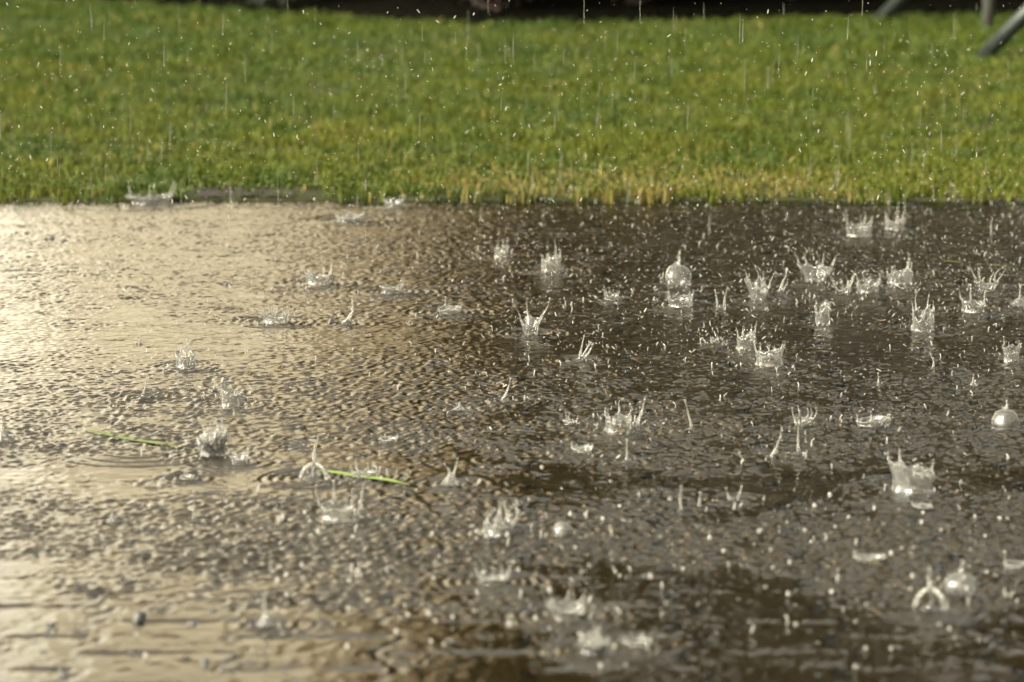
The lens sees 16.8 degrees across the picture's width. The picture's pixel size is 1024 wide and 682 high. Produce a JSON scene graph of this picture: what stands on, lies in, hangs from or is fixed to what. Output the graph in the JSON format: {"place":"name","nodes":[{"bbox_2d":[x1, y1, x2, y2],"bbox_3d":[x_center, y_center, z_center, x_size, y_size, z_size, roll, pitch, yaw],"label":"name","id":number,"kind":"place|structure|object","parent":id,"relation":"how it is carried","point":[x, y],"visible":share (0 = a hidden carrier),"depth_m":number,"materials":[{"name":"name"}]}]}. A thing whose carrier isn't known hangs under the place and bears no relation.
{"place":"outdoors","nodes":[
{"label":"outdoors","id":0,"kind":"place"},
{"bbox_2d":[0,200,1023,681],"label":"water","id":1,"kind":"structure","parent":0,"point":[68,554],"depth_m":5.96,"materials":[{"name":"clear liquid"}]},
{"bbox_2d":[0,415,12,442],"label":"water splash","id":2,"kind":"object","parent":1,"relation":"on","point":[4,435],"visible":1,"depth_m":5.98,"materials":[{"name":"white"}]},
{"bbox_2d":[106,508,119,523],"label":"water splash","id":3,"kind":"object","parent":1,"relation":"on","point":[112,519],"visible":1,"depth_m":5.32,"materials":[{"name":"white"}]},
{"bbox_2d":[86,429,192,448],"bbox_3d":[-0.647,0.171,5.986,0.276,0.002,0.017,8,12,40],"label":"grass blade","id":4,"kind":"object","parent":1,"relation":"on","point":[117,436],"depth_m":6.00,"materials":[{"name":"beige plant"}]},
{"bbox_2d":[138,376,148,398],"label":"water splash","id":5,"kind":"object","parent":1,"relation":"on","point":[142,396],"visible":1,"depth_m":6.39,"materials":[{"name":"white"}]},
{"bbox_2d":[126,180,175,204],"bbox_3d":[-0.980,-0.402,9.414,0.135,0.076,0.115,0,9,-2],"label":"water splash","id":6,"kind":"object","parent":1,"relation":"on","point":[149,198],"visible":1,"depth_m":9.38,"materials":[{"name":"white"}]},
{"bbox_2d":[175,338,195,367],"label":"water splash","id":7,"kind":"object","parent":1,"relation":"on","point":[184,358],"visible":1,"depth_m":6.74,"materials":[{"name":"white"}]},
{"bbox_2d":[180,471,193,479],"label":"water splash","id":8,"kind":"object","parent":1,"relation":"on","point":[186,476],"visible":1,"depth_m":5.65,"materials":[{"name":"white"}]},
{"bbox_2d":[190,490,200,521],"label":"water splash","id":9,"kind":"object","parent":1,"relation":"on","point":[194,519],"visible":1,"depth_m":5.32,"materials":[{"name":"white"}]},
{"bbox_2d":[195,422,226,456],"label":"water splash","id":10,"kind":"object","parent":1,"relation":"on","point":[208,445],"visible":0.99,"depth_m":5.85,"materials":[{"name":"white"}]},
{"bbox_2d":[219,382,241,406],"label":"water splash","id":11,"kind":"object","parent":1,"relation":"on","point":[231,397],"visible":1,"depth_m":6.32,"materials":[{"name":"white"}]},
{"bbox_2d":[229,449,248,463],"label":"water splash","id":12,"kind":"object","parent":1,"relation":"on","point":[243,458],"visible":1,"depth_m":5.79,"materials":[{"name":"white"}]},
{"bbox_2d":[256,591,276,626],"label":"water splash","id":13,"kind":"object","parent":1,"relation":"on","point":[266,619],"visible":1,"depth_m":4.67,"materials":[{"name":"white"}]},
{"bbox_2d":[261,303,288,323],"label":"water splash","id":14,"kind":"object","parent":1,"relation":"on","point":[272,317],"visible":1,"depth_m":7.29,"materials":[{"name":"white"}]},
{"bbox_2d":[299,436,328,480],"bbox_3d":[-0.323,0.190,5.652,0.050,0.073,0.039,7,11,35],"label":"water splash","id":15,"kind":"object","parent":1,"relation":"on","point":[312,477],"visible":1,"depth_m":5.65,"materials":[{"name":"white"}]},
{"bbox_2d":[305,262,332,284],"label":"water splash","id":16,"kind":"object","parent":1,"relation":"on","point":[315,279],"visible":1,"depth_m":7.86,"materials":[{"name":"white"}]},
{"bbox_2d":[315,481,364,522],"bbox_3d":[-0.260,0.249,5.349,0.068,0.061,0.062,5,10,29],"label":"water splash","id":17,"kind":"object","parent":1,"relation":"on","point":[336,512],"visible":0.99,"depth_m":5.33,"materials":[{"name":"white"}]},
{"bbox_2d":[341,299,353,324],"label":"water splash","id":18,"kind":"object","parent":1,"relation":"on","point":[345,321],"visible":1,"depth_m":7.28,"materials":[{"name":"white"}]},
{"bbox_2d":[335,207,363,221],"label":"water splash","id":19,"kind":"object","parent":1,"relation":"on","point":[350,217],"visible":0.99,"depth_m":9.02,"materials":[{"name":"white"}]},
{"bbox_2d":[318,470,409,484],"bbox_3d":[-0.240,0.222,5.660,0.193,0.002,0.018,6,11,35],"label":"grass blade","id":20,"kind":"object","parent":1,"relation":"on","point":[351,474],"depth_m":5.66,"materials":[{"name":"plant"}]},
{"bbox_2d":[351,458,377,477],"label":"water splash","id":21,"kind":"object","parent":1,"relation":"on","point":[365,473],"visible":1,"depth_m":5.67,"materials":[{"name":"white"}]},
{"bbox_2d":[378,434,397,442],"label":"water splash","id":22,"kind":"object","parent":1,"relation":"on","point":[386,439],"visible":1,"depth_m":5.98,"materials":[{"name":"white"}]},
{"bbox_2d":[380,278,403,293],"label":"water splash","id":23,"kind":"object","parent":1,"relation":"on","point":[386,289],"visible":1,"depth_m":7.73,"materials":[{"name":"white"}]},
{"bbox_2d":[383,193,404,206],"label":"water splash","id":24,"kind":"object","parent":1,"relation":"on","point":[392,202],"visible":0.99,"depth_m":9.31,"materials":[{"name":"white"}]},
{"bbox_2d":[440,457,461,486],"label":"water splash","id":25,"kind":"object","parent":1,"relation":"on","point":[451,479],"visible":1,"depth_m":5.61,"materials":[{"name":"white"}]},
{"bbox_2d":[438,297,463,313],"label":"water splash","id":26,"kind":"object","parent":1,"relation":"on","point":[445,309],"visible":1,"depth_m":7.45,"materials":[{"name":"white"}]},
{"bbox_2d":[452,402,467,410],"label":"water splash","id":27,"kind":"object","parent":1,"relation":"on","point":[459,407],"visible":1,"depth_m":6.28,"materials":[{"name":"white"}]},
{"bbox_2d":[475,558,511,584],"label":"water splash","id":28,"kind":"object","parent":1,"relation":"on","point":[486,579],"visible":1,"depth_m":4.91,"materials":[{"name":"white"}]},
{"bbox_2d":[10,232,988,675],"bbox_3d":[-0.005,0.043,6.787,2.803,0.024,4.989,0,9,0],"label":"grit","id":29,"kind":"object","parent":1,"relation":"on","point":[138,616],"visible":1,"depth_m":4.66,"materials":[{"name":"gravel"}]},
{"bbox_2d":[480,500,519,537],"bbox_3d":[-0.018,0.266,5.234,0.054,0.057,0.055,-5,10,-30],"label":"water splash","id":30,"kind":"object","parent":1,"relation":"on","point":[496,527],"visible":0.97,"depth_m":5.22,"materials":[{"name":"white"}]},
{"bbox_2d":[494,238,508,257],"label":"water splash","id":31,"kind":"object","parent":1,"relation":"on","point":[498,250],"visible":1,"depth_m":8.31,"materials":[{"name":"white"}]},
{"bbox_2d":[500,377,510,401],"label":"water splash","id":32,"kind":"object","parent":1,"relation":"on","point":[503,399],"visible":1,"depth_m":6.37,"materials":[{"name":"white"}]},
{"bbox_2d":[514,301,549,334],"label":"water splash","id":33,"kind":"object","parent":1,"relation":"on","point":[529,323],"visible":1,"depth_m":7.15,"materials":[{"name":"white"}]},
{"bbox_2d":[541,240,561,271],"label":"water splash","id":34,"kind":"object","parent":1,"relation":"on","point":[548,265],"visible":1,"depth_m":8.07,"materials":[{"name":"white"}]},
{"bbox_2d":[553,521,572,536],"bbox_3d":[0.077,0.283,5.233,0.030,0.021,0.030,2,9,12],"label":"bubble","id":35,"kind":"object","parent":1,"relation":"on","point":[563,528],"visible":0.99,"depth_m":5.22,"materials":[{"name":"white"}]},
{"bbox_2d":[544,585,592,619],"bbox_3d":[0.077,0.357,4.718,0.065,0.036,0.059,-7,11,-36],"label":"water splash","id":36,"kind":"object","parent":1,"relation":"on","point":[573,608],"visible":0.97,"depth_m":4.72,"materials":[{"name":"white"}]},
{"bbox_2d":[562,412,578,424],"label":"water splash","id":37,"kind":"object","parent":1,"relation":"on","point":[567,421],"visible":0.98,"depth_m":6.14,"materials":[{"name":"white"}]},
{"bbox_2d":[571,441,593,453],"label":"water splash","id":38,"kind":"object","parent":1,"relation":"on","point":[586,449],"visible":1,"depth_m":5.88,"materials":[{"name":"white"}]},
{"bbox_2d":[573,335,593,360],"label":"water splash","id":39,"kind":"object","parent":1,"relation":"on","point":[581,356],"visible":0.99,"depth_m":6.82,"materials":[{"name":"white"}]},
{"bbox_2d":[578,625,607,654],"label":"water splash","id":40,"kind":"object","parent":1,"relation":"on","point":[597,644],"visible":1,"depth_m":4.52,"materials":[{"name":"white"}]},
{"bbox_2d":[604,289,618,300],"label":"water splash","id":41,"kind":"object","parent":1,"relation":"on","point":[610,296],"visible":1,"depth_m":7.63,"materials":[{"name":"white"}]},
{"bbox_2d":[603,403,631,432],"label":"water splash","id":42,"kind":"object","parent":1,"relation":"on","point":[619,422],"visible":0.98,"depth_m":6.07,"materials":[{"name":"white"}]},
{"bbox_2d":[619,440,633,462],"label":"water splash","id":43,"kind":"object","parent":1,"relation":"on","point":[626,460],"visible":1,"depth_m":5.80,"materials":[{"name":"white"}]},
{"bbox_2d":[621,631,651,647],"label":"water splash","id":44,"kind":"object","parent":1,"relation":"on","point":[632,642],"visible":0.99,"depth_m":4.56,"materials":[{"name":"white"}]},
{"bbox_2d":[635,398,644,426],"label":"water splash","id":45,"kind":"object","parent":1,"relation":"on","point":[638,421],"visible":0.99,"depth_m":6.12,"materials":[{"name":"white"}]},
{"bbox_2d":[665,251,691,290],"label":"water splash","id":46,"kind":"object","parent":1,"relation":"on","point":[676,274],"visible":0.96,"depth_m":7.76,"materials":[{"name":"white"}]},
{"bbox_2d":[668,290,693,307],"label":"water splash","id":47,"kind":"object","parent":1,"relation":"on","point":[677,302],"visible":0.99,"depth_m":7.52,"materials":[{"name":"white"}]},
{"bbox_2d":[677,485,684,511],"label":"water splash","id":48,"kind":"object","parent":1,"relation":"on","point":[680,509],"visible":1,"depth_m":5.40,"materials":[{"name":"white"}]},
{"bbox_2d":[684,399,697,431],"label":"water splash","id":49,"kind":"object","parent":1,"relation":"on","point":[691,428],"visible":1,"depth_m":6.07,"materials":[{"name":"white"}]},
{"bbox_2d":[697,492,701,506],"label":"water splash","id":50,"kind":"object","parent":1,"relation":"on","point":[699,504],"visible":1,"depth_m":5.44,"materials":[{"name":"white"}]},
{"bbox_2d":[710,336,718,342],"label":"water splash","id":51,"kind":"object","parent":1,"relation":"on","point":[713,340],"visible":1,"depth_m":7.04,"materials":[{"name":"white"}]},
{"bbox_2d":[714,286,727,308],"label":"water splash","id":52,"kind":"object","parent":1,"relation":"on","point":[721,306],"visible":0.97,"depth_m":7.50,"materials":[{"name":"white"}]},
{"bbox_2d":[725,486,742,500],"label":"water splash","id":53,"kind":"object","parent":1,"relation":"on","point":[734,498],"visible":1,"depth_m":5.48,"materials":[{"name":"white"}]},
{"bbox_2d":[736,322,756,348],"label":"water splash","id":54,"kind":"object","parent":1,"relation":"on","point":[747,343],"visible":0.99,"depth_m":6.96,"materials":[{"name":"white"}]},
{"bbox_2d":[744,269,774,299],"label":"water splash","id":55,"kind":"object","parent":1,"relation":"on","point":[760,289],"visible":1,"depth_m":7.64,"materials":[{"name":"white"}]},
{"bbox_2d":[754,340,784,366],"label":"water splash","id":56,"kind":"object","parent":1,"relation":"on","point":[774,355],"visible":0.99,"depth_m":6.75,"materials":[{"name":"white"}]},
{"bbox_2d":[769,427,782,457],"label":"water splash","id":57,"kind":"object","parent":1,"relation":"on","point":[773,453],"visible":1,"depth_m":5.83,"materials":[{"name":"white"}]},
{"bbox_2d":[777,268,787,291],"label":"water splash","id":58,"kind":"object","parent":1,"relation":"on","point":[780,289],"visible":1,"depth_m":7.74,"materials":[{"name":"white"}]},
{"bbox_2d":[792,419,802,453],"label":"water splash","id":59,"kind":"object","parent":1,"relation":"on","point":[797,451],"visible":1,"depth_m":5.87,"materials":[{"name":"white"}]},
{"bbox_2d":[792,407,816,425],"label":"water splash","id":60,"kind":"object","parent":1,"relation":"on","point":[803,421],"visible":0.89,"depth_m":6.14,"materials":[{"name":"white"}]},
{"bbox_2d":[792,251,837,280],"bbox_3d":[0.693,-0.175,7.947,0.105,0.067,0.081,2,9,11],"label":"water splash","id":61,"kind":"object","parent":1,"relation":"on","point":[807,268],"visible":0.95,"depth_m":7.92,"materials":[{"name":"white"}]},
{"bbox_2d":[814,301,831,323],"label":"water splash","id":62,"kind":"object","parent":1,"relation":"on","point":[821,317],"visible":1,"depth_m":7.29,"materials":[{"name":"white"}]},
{"bbox_2d":[835,568,840,582],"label":"water splash","id":63,"kind":"object","parent":1,"relation":"on","point":[837,579],"visible":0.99,"depth_m":4.92,"materials":[{"name":"white"}]},
{"bbox_2d":[825,267,856,293],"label":"water splash","id":64,"kind":"object","parent":1,"relation":"on","point":[848,290],"visible":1,"depth_m":7.70,"materials":[{"name":"white"}]},
{"bbox_2d":[845,210,872,236],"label":"water splash","id":65,"kind":"object","parent":1,"relation":"on","point":[862,230],"visible":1,"depth_m":8.70,"materials":[{"name":"white"}]},
{"bbox_2d":[856,272,880,292],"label":"water splash","id":66,"kind":"object","parent":1,"relation":"on","point":[872,286],"visible":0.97,"depth_m":7.75,"materials":[{"name":"white"}]},
{"bbox_2d":[853,550,885,563],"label":"water splash","id":67,"kind":"object","parent":1,"relation":"on","point":[874,558],"visible":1,"depth_m":5.04,"materials":[{"name":"white"}]},
{"bbox_2d":[856,411,891,426],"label":"water splash","id":68,"kind":"object","parent":1,"relation":"on","point":[885,420],"visible":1,"depth_m":6.12,"materials":[{"name":"white"}]},
{"bbox_2d":[884,203,905,229],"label":"water splash","id":69,"kind":"object","parent":1,"relation":"on","point":[898,224],"visible":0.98,"depth_m":8.83,"materials":[{"name":"white"}]},
{"bbox_2d":[886,253,912,285],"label":"water splash","id":70,"kind":"object","parent":1,"relation":"on","point":[901,277],"visible":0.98,"depth_m":7.85,"materials":[{"name":"white"}]},
{"bbox_2d":[887,449,935,493],"bbox_3d":[0.640,0.207,5.565,0.079,0.077,0.071,-2,9,-12],"label":"water splash","id":71,"kind":"object","parent":1,"relation":"on","point":[920,481],"visible":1,"depth_m":5.55,"materials":[{"name":"white"}]},
{"bbox_2d":[911,501,932,508],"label":"water splash","id":72,"kind":"object","parent":1,"relation":"on","point":[921,505],"visible":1,"depth_m":5.43,"materials":[{"name":"white"}]},
{"bbox_2d":[911,290,934,331],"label":"water splash","id":73,"kind":"object","parent":1,"relation":"on","point":[925,315],"visible":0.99,"depth_m":7.19,"materials":[{"name":"white"}]},
{"bbox_2d":[912,567,947,611],"bbox_3d":[0.576,0.340,4.758,0.038,0.060,0.049,-7,12,-39],"label":"water splash","id":74,"kind":"object","parent":1,"relation":"on","point":[931,588],"visible":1,"depth_m":4.76,"materials":[{"name":"white"}]},
{"bbox_2d":[929,352,934,369],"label":"water splash","id":75,"kind":"object","parent":1,"relation":"on","point":[933,366],"visible":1,"depth_m":6.72,"materials":[{"name":"white"}]},
{"bbox_2d":[944,562,976,598],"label":"water splash","id":76,"kind":"object","parent":1,"relation":"on","point":[954,582],"visible":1,"depth_m":4.82,"materials":[{"name":"white"}]},
{"bbox_2d":[959,284,987,312],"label":"water splash","id":77,"kind":"object","parent":1,"relation":"on","point":[974,306],"visible":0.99,"depth_m":7.45,"materials":[{"name":"white"}]},
{"bbox_2d":[970,374,977,385],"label":"water splash","id":78,"kind":"object","parent":1,"relation":"on","point":[973,383],"visible":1,"depth_m":6.54,"materials":[{"name":"white"}]},
{"bbox_2d":[969,263,1005,291],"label":"water splash","id":79,"kind":"object","parent":1,"relation":"on","point":[981,285],"visible":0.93,"depth_m":7.75,"materials":[{"name":"white"}]},
{"bbox_2d":[989,217,993,235],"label":"water splash","id":80,"kind":"object","parent":1,"relation":"on","point":[991,234],"visible":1,"depth_m":8.72,"materials":[{"name":"white"}]},
{"bbox_2d":[991,400,1018,426],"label":"water splash","id":81,"kind":"object","parent":1,"relation":"on","point":[1007,416],"visible":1,"depth_m":6.12,"materials":[{"name":"white"}]},
{"bbox_2d":[1002,336,1020,361],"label":"water splash","id":82,"kind":"object","parent":1,"relation":"on","point":[1013,354],"visible":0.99,"depth_m":6.81,"materials":[{"name":"white"}]},
{"bbox_2d":[1004,554,1023,568],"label":"water splash","id":83,"kind":"object","parent":1,"relation":"on","point":[1011,564],"visible":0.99,"depth_m":5.02,"materials":[{"name":"white"}]},
{"bbox_2d":[1010,284,1023,305],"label":"water splash","id":84,"kind":"object","parent":1,"relation":"on","point":[1020,299],"visible":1,"depth_m":7.55,"materials":[{"name":"white"}]},
{"bbox_2d":[0,0,1023,203],"bbox_3d":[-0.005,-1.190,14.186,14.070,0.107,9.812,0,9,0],"label":"grass","id":85,"kind":"structure","parent":0,"point":[723,81],"depth_m":12.05,"materials":[{"name":"green plant"}]},
{"bbox_2d":[184,185,318,197],"bbox_3d":[-0.707,-0.413,9.588,0.492,0.011,0.278,0,9,0],"label":"soil strip","id":86,"kind":"object","parent":85,"relation":"on","point":[207,192],"visible":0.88,"depth_m":9.58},
{"bbox_2d":[0,124,1020,194],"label":"clover","id":87,"kind":"object","parent":85,"relation":"on","point":[382,173],"visible":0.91,"depth_m":9.73,"materials":[{"name":"green plant"}]},
{"bbox_2d":[67,0,1023,26],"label":"planting bed","id":88,"kind":"object","parent":85,"relation":"on","point":[534,10],"visible":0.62,"depth_m":16.73,"materials":[{"name":"brown plant"}]},
{"bbox_2d":[244,0,292,12],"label":"shrub","id":89,"kind":"object","parent":88,"relation":"on","point":[265,6],"visible":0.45,"depth_m":16.86,"materials":[{"name":"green plant"}]},
{"bbox_2d":[458,0,529,13],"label":"shrub","id":90,"kind":"object","parent":88,"relation":"on","point":[482,3],"visible":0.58,"depth_m":16.40,"materials":[{"name":"brown plant"}]},
{"bbox_2d":[612,0,649,4],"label":"shrub","id":91,"kind":"object","parent":88,"relation":"on","point":[628,2],"visible":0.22,"depth_m":16.71,"materials":[{"name":"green plant"}]},
{"bbox_2d":[869,0,1023,58],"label":"swing frame","id":92,"kind":"object","parent":85,"relation":"on","point":[1008,30],"visible":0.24,"depth_m":14.21,"materials":[{"name":"grey metal"}]},
{"bbox_2d":[982,0,994,28],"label":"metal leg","id":93,"kind":"object","parent":85,"relation":"on","point":[988,7],"depth_m":15.96,"materials":[{"name":"grey metal"}]},
{"bbox_2d":[0,0,1023,668],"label":"spray","id":94,"kind":"object","parent":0,"point":[608,360],"visible":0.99,"depth_m":6.73,"materials":[{"name":"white liquid"}]}
]}

